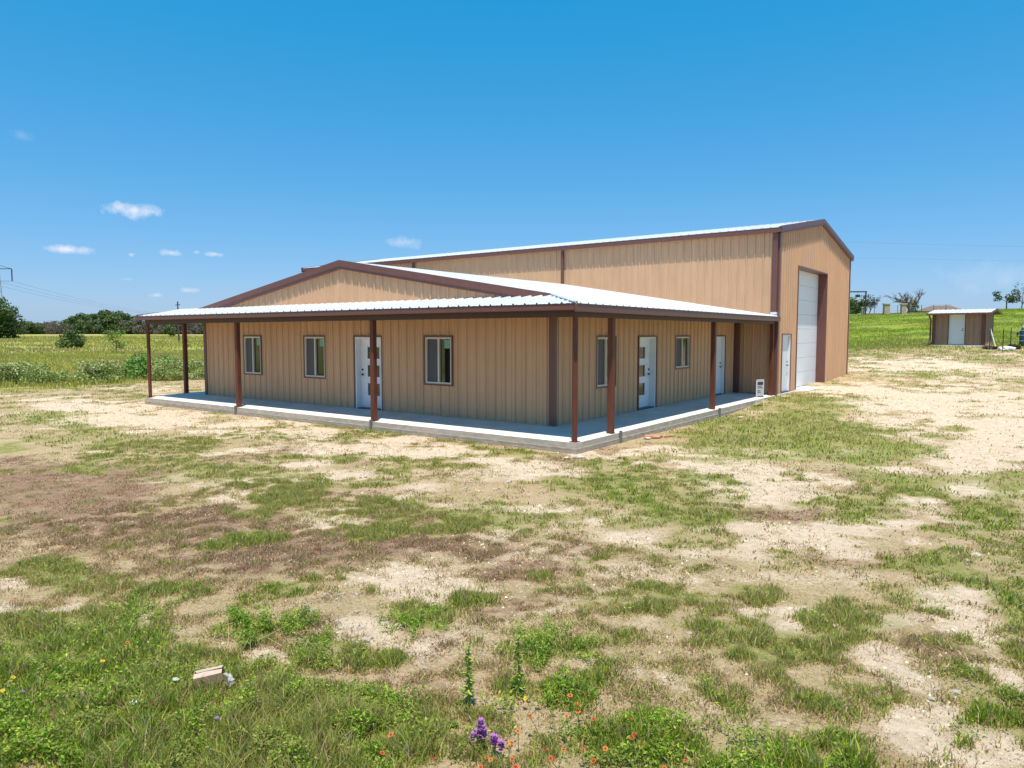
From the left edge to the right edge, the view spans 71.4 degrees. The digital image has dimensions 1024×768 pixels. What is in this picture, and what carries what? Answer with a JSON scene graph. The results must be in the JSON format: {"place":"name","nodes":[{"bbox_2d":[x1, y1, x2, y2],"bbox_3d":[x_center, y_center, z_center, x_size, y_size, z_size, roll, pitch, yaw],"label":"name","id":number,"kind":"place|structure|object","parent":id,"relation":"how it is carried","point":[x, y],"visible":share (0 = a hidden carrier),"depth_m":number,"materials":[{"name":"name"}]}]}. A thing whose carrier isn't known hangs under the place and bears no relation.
{"place":"outdoors","nodes":[
{"label":"outdoors","id":0,"kind":"place"},
{"bbox_2d":[0,349,203,394],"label":"pasture grass","id":1,"kind":"structure","parent":0,"point":[69,359],"depth_m":58.01,"materials":[{"name":"green plant"}]},
{"bbox_2d":[0,335,203,354],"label":"pasture grass","id":2,"kind":"structure","parent":0,"point":[137,340],"depth_m":109.96,"materials":[{"name":"green plant"}]},
{"bbox_2d":[0,428,1015,725],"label":"thatch","id":3,"kind":"object","parent":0,"point":[336,542],"visible":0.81,"depth_m":9.63,"materials":[{"name":"brown plant"}]},
{"bbox_2d":[0,309,1023,767],"bbox_3d":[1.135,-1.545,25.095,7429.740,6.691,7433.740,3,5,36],"label":"ground","id":4,"kind":"structure","parent":0,"point":[908,725],"depth_m":8.85,"materials":[{"name":"beige soil"}]},
{"bbox_2d":[0,265,12,303],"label":"transmission tower","id":5,"kind":"structure","parent":4,"relation":"on","point":[11,277],"depth_m":257.33,"materials":[{"name":"grey metal"}]},
{"bbox_2d":[0,296,24,337],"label":"oak tree","id":6,"kind":"object","parent":4,"relation":"on","point":[9,316],"visible":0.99,"depth_m":149.50,"materials":[{"name":"green plant"}]},
{"bbox_2d":[0,360,34,382],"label":"shrub","id":7,"kind":"object","parent":4,"relation":"on","point":[7,372],"visible":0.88,"depth_m":34.97,"materials":[{"name":"green plant"}]},
{"bbox_2d":[21,321,39,333],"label":"pasture tree","id":8,"kind":"object","parent":4,"relation":"on","point":[29,326],"visible":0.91,"depth_m":305.76,"materials":[{"name":"green plant"}]},
{"bbox_2d":[32,324,43,333],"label":"pasture tree","id":9,"kind":"object","parent":4,"relation":"on","point":[41,329],"visible":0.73,"depth_m":309.87,"materials":[{"name":"green plant"}]},
{"bbox_2d":[19,361,72,384],"bbox_3d":[-22.768,-0.408,34.865,1.747,1.419,2.292,4,6,48],"label":"shrub","id":10,"kind":"object","parent":4,"relation":"on","point":[38,375],"visible":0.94,"depth_m":34.56,"materials":[{"name":"green plant"}]},
{"bbox_2d":[44,323,58,333],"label":"leafless tree","id":11,"kind":"object","parent":4,"relation":"on","point":[48,330],"visible":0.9,"depth_m":305.73,"materials":[{"name":"grey plant"}]},
{"bbox_2d":[49,321,63,333],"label":"leafless tree","id":12,"kind":"object","parent":4,"relation":"on","point":[59,330],"visible":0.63,"depth_m":309.89,"materials":[{"name":"grey plant"}]},
{"bbox_2d":[55,329,86,347],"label":"pasture bush","id":13,"kind":"object","parent":4,"relation":"on","point":[75,338],"visible":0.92,"depth_m":88.16,"materials":[{"name":"green plant"}]},
{"bbox_2d":[63,315,87,330],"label":"pasture tree","id":14,"kind":"object","parent":4,"relation":"on","point":[71,319],"visible":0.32,"depth_m":317.62,"materials":[{"name":"green plant"}]},
{"bbox_2d":[71,319,92,333],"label":"pasture tree","id":15,"kind":"object","parent":4,"relation":"on","point":[78,323],"visible":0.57,"depth_m":301.29,"materials":[{"name":"green plant"}]},
{"bbox_2d":[75,312,91,320],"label":"pasture tree","id":16,"kind":"object","parent":4,"relation":"on","point":[83,316],"visible":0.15,"depth_m":323.05,"materials":[{"name":"green plant"}]},
{"bbox_2d":[81,320,104,333],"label":"pasture tree","id":17,"kind":"object","parent":4,"relation":"on","point":[93,326],"visible":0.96,"depth_m":297.08,"materials":[{"name":"green plant"}]},
{"bbox_2d":[68,359,124,383],"bbox_3d":[-20.871,-0.480,35.807,2.292,1.492,2.327,-1,4,-11],"label":"shrub","id":18,"kind":"object","parent":4,"relation":"on","point":[105,369],"visible":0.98,"depth_m":35.85,"materials":[{"name":"green plant"}]},
{"bbox_2d":[87,312,111,333],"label":"pasture tree","id":19,"kind":"object","parent":4,"relation":"on","point":[103,319],"visible":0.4,"depth_m":313.82,"materials":[{"name":"green plant"}]},
{"bbox_2d":[97,309,122,325],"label":"pasture tree","id":20,"kind":"object","parent":4,"relation":"on","point":[106,311],"visible":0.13,"depth_m":318.45,"materials":[{"name":"green plant"}]},
{"bbox_2d":[103,330,125,352],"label":"young tree","id":21,"kind":"object","parent":4,"relation":"on","point":[112,333],"visible":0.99,"depth_m":74.56,"materials":[{"name":"green plant"}]},
{"bbox_2d":[106,312,131,332],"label":"pasture tree","id":22,"kind":"object","parent":4,"relation":"on","point":[116,317],"visible":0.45,"depth_m":308.39,"materials":[{"name":"green plant"}]},
{"bbox_2d":[67,586,176,631],"bbox_3d":[-3.278,1.969,6.141,0.744,0.204,0.910,0,4,1],"label":"leafy weed","id":23,"kind":"object","parent":4,"relation":"on","point":[145,609],"visible":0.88,"depth_m":6.20,"materials":[{"name":"green leaves"},{"name":"plant stems"}]},
{"bbox_2d":[117,320,130,333],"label":"leafless tree","id":24,"kind":"object","parent":4,"relation":"on","point":[122,322],"visible":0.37,"depth_m":292.72,"materials":[{"name":"grey plant"}]},
{"bbox_2d":[103,351,152,379],"bbox_3d":[-20.577,-0.833,38.546,2.346,1.838,2.939,1,4,12],"label":"shrub","id":25,"kind":"object","parent":4,"relation":"on","point":[136,366],"visible":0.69,"depth_m":38.42,"materials":[{"name":"green plant"}]},
{"bbox_2d":[122,318,144,333],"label":"pasture tree","id":26,"kind":"object","parent":4,"relation":"on","point":[124,328],"visible":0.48,"depth_m":290.74,"materials":[{"name":"green plant"}]},
{"bbox_2d":[127,316,150,333],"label":"leafless tree","id":27,"kind":"object","parent":4,"relation":"on","point":[138,329],"visible":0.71,"depth_m":288.87,"materials":[{"name":"grey plant"}]},
{"bbox_2d":[142,320,156,333],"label":"leafless tree","id":28,"kind":"object","parent":4,"relation":"on","point":[152,328],"visible":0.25,"depth_m":300.50,"materials":[{"name":"grey plant"}]},
{"bbox_2d":[139,356,179,378],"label":"shrub","id":29,"kind":"object","parent":4,"relation":"on","point":[171,361],"visible":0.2,"depth_m":38.75,"materials":[{"name":"green plant"}]},
{"bbox_2d":[152,324,175,333],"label":"leafless tree","id":30,"kind":"object","parent":4,"relation":"on","point":[158,331],"visible":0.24,"depth_m":289.83,"materials":[{"name":"grey plant"}]},
{"bbox_2d":[146,360,183,380],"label":"shrub","id":31,"kind":"object","parent":4,"relation":"on","point":[158,372],"visible":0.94,"depth_m":37.40,"materials":[{"name":"green plant"}]},
{"bbox_2d":[161,324,175,335],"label":"tree","id":32,"kind":"object","parent":4,"relation":"on","point":[168,329],"visible":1,"depth_m":184.07,"materials":[{"name":"green plant"}]},
{"bbox_2d":[158,354,180,364],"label":"shrub","id":33,"kind":"object","parent":4,"relation":"on","point":[165,358],"visible":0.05,"depth_m":41.95,"materials":[{"name":"green plant"}]},
{"bbox_2d":[169,324,181,333],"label":"leafless tree","id":34,"kind":"object","parent":4,"relation":"on","point":[176,330],"visible":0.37,"depth_m":295.67,"materials":[{"name":"grey plant"}]},
{"bbox_2d":[175,301,179,340],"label":"utility pole","id":35,"kind":"object","parent":4,"relation":"on","point":[177,304],"visible":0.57,"depth_m":131.20,"materials":[{"name":"grey wood"}]},
{"bbox_2d":[169,358,203,377],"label":"shrub","id":36,"kind":"object","parent":4,"relation":"on","point":[192,365],"visible":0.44,"depth_m":39.24,"materials":[{"name":"green plant"}]},
{"bbox_2d":[187,323,202,333],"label":"leafless tree","id":37,"kind":"object","parent":4,"relation":"on","point":[193,328],"visible":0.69,"depth_m":293.21,"materials":[{"name":"grey plant"}]},
{"bbox_2d":[188,364,204,379],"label":"shrub","id":38,"kind":"object","parent":4,"relation":"on","point":[192,375],"visible":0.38,"depth_m":38.14,"materials":[{"name":"green plant"}]},
{"bbox_2d":[193,665,228,689],"bbox_3d":[-2.048,2.004,4.856,0.222,0.113,0.132,-8,10,-15],"label":"cardboard box","id":39,"kind":"object","parent":4,"relation":"on","point":[216,673],"visible":0.74,"depth_m":4.83,"materials":[{"name":"beige cardboard"}]},
{"bbox_2d":[223,672,234,686],"bbox_3d":[-1.947,2.027,4.880,0.118,0.089,0.082,3,5,36],"label":"plastic bag","id":40,"kind":"object","parent":4,"relation":"on","point":[230,678],"visible":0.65,"depth_m":4.86,"materials":[{"name":"grey plastic"}]},
{"bbox_2d":[204,583,326,655],"bbox_3d":[-1.981,1.930,5.778,0.938,0.274,0.962,-2,5,-30],"label":"leafy weed","id":41,"kind":"object","parent":4,"relation":"on","point":[247,636],"visible":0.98,"depth_m":5.78,"materials":[{"name":"green leaves"},{"name":"plant stems"}]},
{"bbox_2d":[284,624,353,672],"bbox_3d":[-1.418,2.004,5.393,0.551,0.219,0.718,-2,4,-23],"label":"leafy weed","id":42,"kind":"object","parent":4,"relation":"on","point":[325,640],"visible":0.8,"depth_m":5.45,"materials":[{"name":"green plant"}]},
{"bbox_2d":[357,637,369,641],"bbox_3d":[-1.176,2.029,5.645,0.104,0.045,0.070,0,4,2],"label":"stone","id":43,"kind":"object","parent":4,"relation":"on","point":[364,639],"visible":0.84,"depth_m":5.62,"materials":[{"name":"stone"}]},
{"bbox_2d":[388,732,399,750],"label":"blanket flower","id":44,"kind":"object","parent":4,"relation":"on","point":[391,734],"visible":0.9,"depth_m":4.06,"materials":[{"name":"orange plant"}]},
{"bbox_2d":[374,595,451,638],"bbox_3d":[-0.814,1.968,6.000,0.720,0.240,0.697,3,5,36],"label":"leafy weed","id":45,"kind":"object","parent":4,"relation":"on","point":[403,618],"visible":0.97,"depth_m":5.95,"materials":[{"name":"green plant"}]},
{"bbox_2d":[457,645,476,705],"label":"tall weed","id":46,"kind":"object","parent":4,"relation":"on","point":[470,682],"visible":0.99,"depth_m":4.64,"materials":[{"name":"green plant"}]},
{"bbox_2d":[469,717,486,751],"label":"purple flower","id":47,"kind":"object","parent":4,"relation":"on","point":[482,731],"visible":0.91,"depth_m":4.16,"materials":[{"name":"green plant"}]},
{"bbox_2d":[489,733,499,755],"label":"purple flower","id":48,"kind":"object","parent":4,"relation":"on","point":[494,738],"visible":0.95,"depth_m":4.13,"materials":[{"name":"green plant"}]},
{"bbox_2d":[135,219,853,453],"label":"metal building","id":49,"kind":"structure","parent":4,"relation":"on","point":[577,347],"depth_m":21.26,"materials":[{"name":"metal"}]},
{"bbox_2d":[243,335,262,374],"bbox_3d":[-8.569,-0.958,23.599,1.020,1.310,0.105,3,5,36],"label":"window","id":50,"kind":"structure","parent":49,"relation":"in","point":[252,344],"depth_m":23.60,"materials":[{"name":"beige plastic"}]},
{"bbox_2d":[303,335,325,378],"bbox_3d":[-5.985,-0.824,21.695,1.045,1.310,0.105,3,5,36],"label":"window","id":51,"kind":"structure","parent":49,"relation":"in","point":[314,356],"depth_m":21.70,"materials":[{"name":"beige plastic"}]},
{"bbox_2d":[353,336,382,410],"bbox_3d":[-4.029,-0.319,20.382,1.190,2.125,0.265,3,5,36],"label":"door","id":52,"kind":"structure","parent":49,"relation":"in","point":[361,344],"depth_m":20.60,"materials":[{"name":"white paint"}]},
{"bbox_2d":[423,336,453,385],"bbox_3d":[-1.915,-0.614,18.697,1.015,1.310,0.105,3,5,36],"label":"window","id":53,"kind":"structure","parent":49,"relation":"in","point":[438,350],"depth_m":18.70,"materials":[{"name":"beige plastic"}]},
{"bbox_2d":[596,336,616,388],"bbox_3d":[2.419,-0.581,18.505,0.105,1.350,1.060,3,5,36],"label":"window","id":54,"kind":"structure","parent":49,"relation":"in","point":[601,341],"depth_m":18.41,"materials":[{"name":"beige plastic"}]},
{"bbox_2d":[637,336,657,410],"bbox_3d":[3.807,-0.330,20.541,0.265,2.125,1.200,3,5,36],"label":"door","id":55,"kind":"structure","parent":49,"relation":"in","point":[647,345],"depth_m":20.84,"materials":[{"name":"white paint"}]},
{"bbox_2d":[675,335,690,369],"bbox_3d":[5.348,-1.005,22.450,0.105,1.055,1.160,3,5,36],"label":"window","id":56,"kind":"structure","parent":49,"relation":"in","point":[682,342],"depth_m":22.45,"materials":[{"name":"beige plastic"}]},
{"bbox_2d":[715,335,725,395],"bbox_3d":[7.250,-0.653,25.142,0.205,2.125,1.070,3,5,36],"label":"door","id":57,"kind":"structure","parent":49,"relation":"in","point":[721,339],"depth_m":25.45,"materials":[{"name":"white paint"}]},
{"bbox_2d":[780,334,791,392],"bbox_3d":[10.100,-0.772,26.413,0.165,2.185,1.190,3,5,36],"label":"door","id":58,"kind":"structure","parent":49,"relation":"in","point":[786,344],"depth_m":26.66,"materials":[{"name":"white paint"}]},
{"bbox_2d":[795,265,827,389],"bbox_3d":[12.154,-2.294,29.359,0.472,4.770,4.640,3,5,36],"label":"garage door","id":59,"kind":"structure","parent":49,"relation":"in","point":[812,284],"depth_m":30.40,"materials":[{"name":"white paint"}]},
{"bbox_2d":[0,485,995,766],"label":"thatch","id":60,"kind":"object","parent":4,"relation":"on","point":[236,553],"visible":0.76,"depth_m":8.02,"materials":[{"name":"brown plant"}]},
{"bbox_2d":[497,738,504,755],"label":"purple flower","id":61,"kind":"object","parent":4,"relation":"on","point":[501,743],"visible":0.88,"depth_m":4.10,"materials":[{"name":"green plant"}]},
{"bbox_2d":[505,741,514,767],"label":"blanket flower","id":62,"kind":"object","parent":4,"relation":"on","point":[511,742],"visible":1,"depth_m":3.92,"materials":[{"name":"orange plant"}]},
{"bbox_2d":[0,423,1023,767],"bbox_3d":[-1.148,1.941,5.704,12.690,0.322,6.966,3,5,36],"label":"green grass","id":63,"kind":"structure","parent":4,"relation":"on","point":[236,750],"depth_m":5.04,"materials":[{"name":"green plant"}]},
{"bbox_2d":[0,478,1023,767],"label":"straw","id":64,"kind":"object","parent":4,"relation":"on","point":[322,586],"visible":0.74,"depth_m":6.45,"materials":[{"name":"beige plant"}]},
{"bbox_2d":[0,504,1023,767],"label":"forbs","id":65,"kind":"object","parent":4,"relation":"on","point":[32,734],"visible":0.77,"depth_m":4.40,"materials":[{"name":"green plant"}]},
{"bbox_2d":[0,373,1023,658],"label":"green grass","id":66,"kind":"structure","parent":4,"relation":"on","point":[774,425],"depth_m":14.83,"materials":[{"name":"green plant"}]},
{"bbox_2d":[0,374,1023,646],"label":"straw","id":67,"kind":"object","parent":4,"relation":"on","point":[602,464],"visible":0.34,"depth_m":13.95,"materials":[{"name":"beige plant"}]},
{"bbox_2d":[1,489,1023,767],"bbox_3d":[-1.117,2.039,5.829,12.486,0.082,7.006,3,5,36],"label":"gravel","id":68,"kind":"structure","parent":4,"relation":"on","point":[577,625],"depth_m":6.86,"materials":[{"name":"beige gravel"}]},
{"bbox_2d":[509,634,524,695],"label":"tall weed","id":69,"kind":"object","parent":4,"relation":"on","point":[518,673],"visible":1,"depth_m":4.81,"materials":[{"name":"green plant"}]},
{"bbox_2d":[491,608,616,673],"bbox_3d":[0.315,1.993,5.558,0.960,0.242,1.119,3,5,36],"label":"leafy weed","id":70,"kind":"object","parent":4,"relation":"on","point":[541,637],"visible":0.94,"depth_m":5.53,"materials":[{"name":"green leaves"},{"name":"plant stems"}]},
{"bbox_2d":[567,693,572,716],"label":"blanket flower","id":71,"kind":"object","parent":4,"relation":"on","point":[570,695],"visible":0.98,"depth_m":4.52,"materials":[{"name":"orange plant"}]},
{"bbox_2d":[573,455,585,458],"bbox_3d":[1.326,1.440,14.037,0.280,0.079,0.146,1,4,13],"label":"rubble","id":72,"kind":"object","parent":4,"relation":"on","point":[579,457],"visible":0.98,"depth_m":13.99,"materials":[{"name":"stone"}]},
{"bbox_2d":[630,736,639,767],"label":"blanket flower","id":73,"kind":"object","parent":4,"relation":"on","point":[633,737],"visible":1,"depth_m":3.99,"materials":[{"name":"orange plant"}]},
{"bbox_2d":[644,434,662,438],"bbox_3d":[3.334,1.241,16.803,0.444,0.128,0.237,1,4,8],"label":"rubble","id":74,"kind":"object","parent":4,"relation":"on","point":[655,436],"visible":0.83,"depth_m":16.73,"materials":[{"name":"orange brick"}]},
{"bbox_2d":[756,380,763,402],"bbox_3d":[8.060,0.319,23.152,0.331,0.921,0.022,-2,4,-26],"label":"yard sign","id":75,"kind":"object","parent":4,"relation":"on","point":[759,388],"visible":0.94,"depth_m":23.13,"materials":[{"name":"white paint"}]},
{"bbox_2d":[850,291,866,314],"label":"entrance frame","id":76,"kind":"object","parent":4,"relation":"on","point":[859,296],"visible":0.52,"depth_m":97.09,"materials":[{"name":"grey metal"}]},
{"bbox_2d":[850,297,868,313],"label":"hill tree","id":77,"kind":"object","parent":4,"relation":"on","point":[855,306],"visible":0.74,"depth_m":102.68,"materials":[{"name":"green plant"}]},
{"bbox_2d":[860,307,866,314],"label":"stone pillar","id":78,"kind":"structure","parent":4,"relation":"on","point":[862,310],"depth_m":97.82,"materials":[{"name":"stone"}]},
{"bbox_2d":[860,294,880,313],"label":"hill tree","id":79,"kind":"object","parent":4,"relation":"on","point":[871,304],"visible":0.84,"depth_m":102.16,"materials":[{"name":"green plant"}]},
{"bbox_2d":[882,303,890,313],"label":"stone pillar","id":80,"kind":"structure","parent":4,"relation":"on","point":[886,308],"depth_m":96.65,"materials":[{"name":"stone"}]},
{"bbox_2d":[891,680,903,688],"bbox_3d":[2.682,2.106,4.966,0.080,0.048,0.084,-2,4,-24],"label":"stone","id":81,"kind":"object","parent":4,"relation":"on","point":[895,683],"visible":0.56,"depth_m":4.96,"materials":[{"name":"stone"}]},
{"bbox_2d":[882,289,924,311],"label":"dead tree","id":82,"kind":"object","parent":4,"relation":"on","point":[905,300],"visible":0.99,"depth_m":98.20,"materials":[{"name":"brown plant"}]},
{"bbox_2d":[899,303,907,313],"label":"stone pillar","id":83,"kind":"structure","parent":4,"relation":"on","point":[903,306],"depth_m":95.76,"materials":[{"name":"stone"}]},
{"bbox_2d":[874,305,950,313],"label":"wire fence","id":84,"kind":"object","parent":4,"relation":"on","point":[897,310],"visible":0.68,"depth_m":96.87,"materials":[{"name":"grey"}]},
{"bbox_2d":[908,302,918,312],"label":"crest bush","id":85,"kind":"object","parent":4,"relation":"on","point":[914,310],"visible":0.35,"depth_m":107.02,"materials":[{"name":"green plant"}]},
{"bbox_2d":[848,342,1022,376],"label":"straw","id":86,"kind":"object","parent":4,"relation":"on","point":[936,356],"visible":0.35,"depth_m":42.57,"materials":[{"name":"beige plant"}]},
{"bbox_2d":[848,308,1023,351],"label":"pasture grass","id":87,"kind":"structure","parent":4,"relation":"on","point":[871,342],"depth_m":64.89,"materials":[{"name":"green plant"}]},
{"bbox_2d":[848,342,1023,376],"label":"green grass","id":88,"kind":"structure","parent":4,"relation":"on","point":[919,354],"depth_m":41.07,"materials":[{"name":"green plant"}]},
{"bbox_2d":[848,347,1023,374],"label":"thatch","id":89,"kind":"object","parent":4,"relation":"on","point":[915,362],"visible":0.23,"depth_m":40.06,"materials":[{"name":"beige plant"}]},
{"bbox_2d":[917,305,959,311],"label":"farm house","id":90,"kind":"structure","parent":4,"relation":"on","point":[930,308],"depth_m":106.49,"materials":[{"name":"brown"}]},
{"bbox_2d":[950,689,960,693],"bbox_3d":[3.036,2.111,4.878,0.068,0.036,0.066,-11,-8,-1],"label":"stone","id":91,"kind":"object","parent":4,"relation":"on","point":[955,691],"visible":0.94,"depth_m":4.86,"materials":[{"name":"stone"}]},
{"bbox_2d":[920,308,1002,346],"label":"shed","id":92,"kind":"structure","parent":4,"relation":"on","point":[964,327],"depth_m":47.88,"materials":[{"name":"metal"}]},
{"bbox_2d":[947,314,965,344],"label":"door","id":93,"kind":"structure","parent":92,"relation":"in","point":[956,323],"depth_m":48.00,"materials":[{"name":"white paint"}]},
{"bbox_2d":[970,552,982,556],"bbox_3d":[5.123,1.885,7.847,0.120,0.064,0.128,1,-8,37],"label":"stone","id":94,"kind":"object","parent":4,"relation":"on","point":[977,554],"visible":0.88,"depth_m":7.81,"materials":[{"name":"stone"}]},
{"bbox_2d":[982,345,992,348],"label":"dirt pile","id":95,"kind":"object","parent":4,"relation":"on","point":[986,347],"visible":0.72,"depth_m":45.30,"materials":[{"name":"soil"}]},
{"bbox_2d":[989,327,1023,350],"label":"wire fence","id":96,"kind":"object","parent":4,"relation":"on","point":[1003,337],"visible":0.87,"depth_m":44.84,"materials":[{"name":"grey metal"}]},
{"bbox_2d":[997,346,1015,350],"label":"plastic sheeting","id":97,"kind":"object","parent":4,"relation":"on","point":[1008,348],"visible":0.77,"depth_m":44.10,"materials":[{"name":"white plastic"}]},
{"bbox_2d":[992,289,1021,309],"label":"hill tree","id":98,"kind":"object","parent":4,"relation":"on","point":[1010,299],"visible":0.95,"depth_m":92.32,"materials":[{"name":"green plant"}]},
{"bbox_2d":[1012,282,1023,307],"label":"bare tree","id":99,"kind":"object","parent":4,"relation":"on","point":[1022,302],"visible":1,"depth_m":90.36,"materials":[{"name":"green plant"}]},
{"bbox_2d":[1016,326,1023,345],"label":"water tank","id":100,"kind":"object","parent":4,"relation":"on","point":[1021,338],"visible":0.85,"depth_m":46.62,"materials":[{"name":"teal plastic"}]},
{"bbox_2d":[0,423,1023,767],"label":"straw","id":101,"kind":"object","parent":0,"point":[112,475],"visible":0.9,"depth_m":8.54,"materials":[{"name":"beige plant"}]},
{"bbox_2d":[0,373,1023,638],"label":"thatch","id":102,"kind":"object","parent":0,"point":[648,479],"visible":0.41,"depth_m":12.83,"materials":[{"name":"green plant"}]},
{"bbox_2d":[0,0,1023,325],"label":"sky","id":103,"kind":"structure","parent":0,"point":[155,155],"materials":[{"name":"blue"}]},
{"bbox_2d":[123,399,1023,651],"bbox_3d":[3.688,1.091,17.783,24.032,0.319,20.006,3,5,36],"label":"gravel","id":104,"kind":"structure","parent":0,"point":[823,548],"depth_m":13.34,"materials":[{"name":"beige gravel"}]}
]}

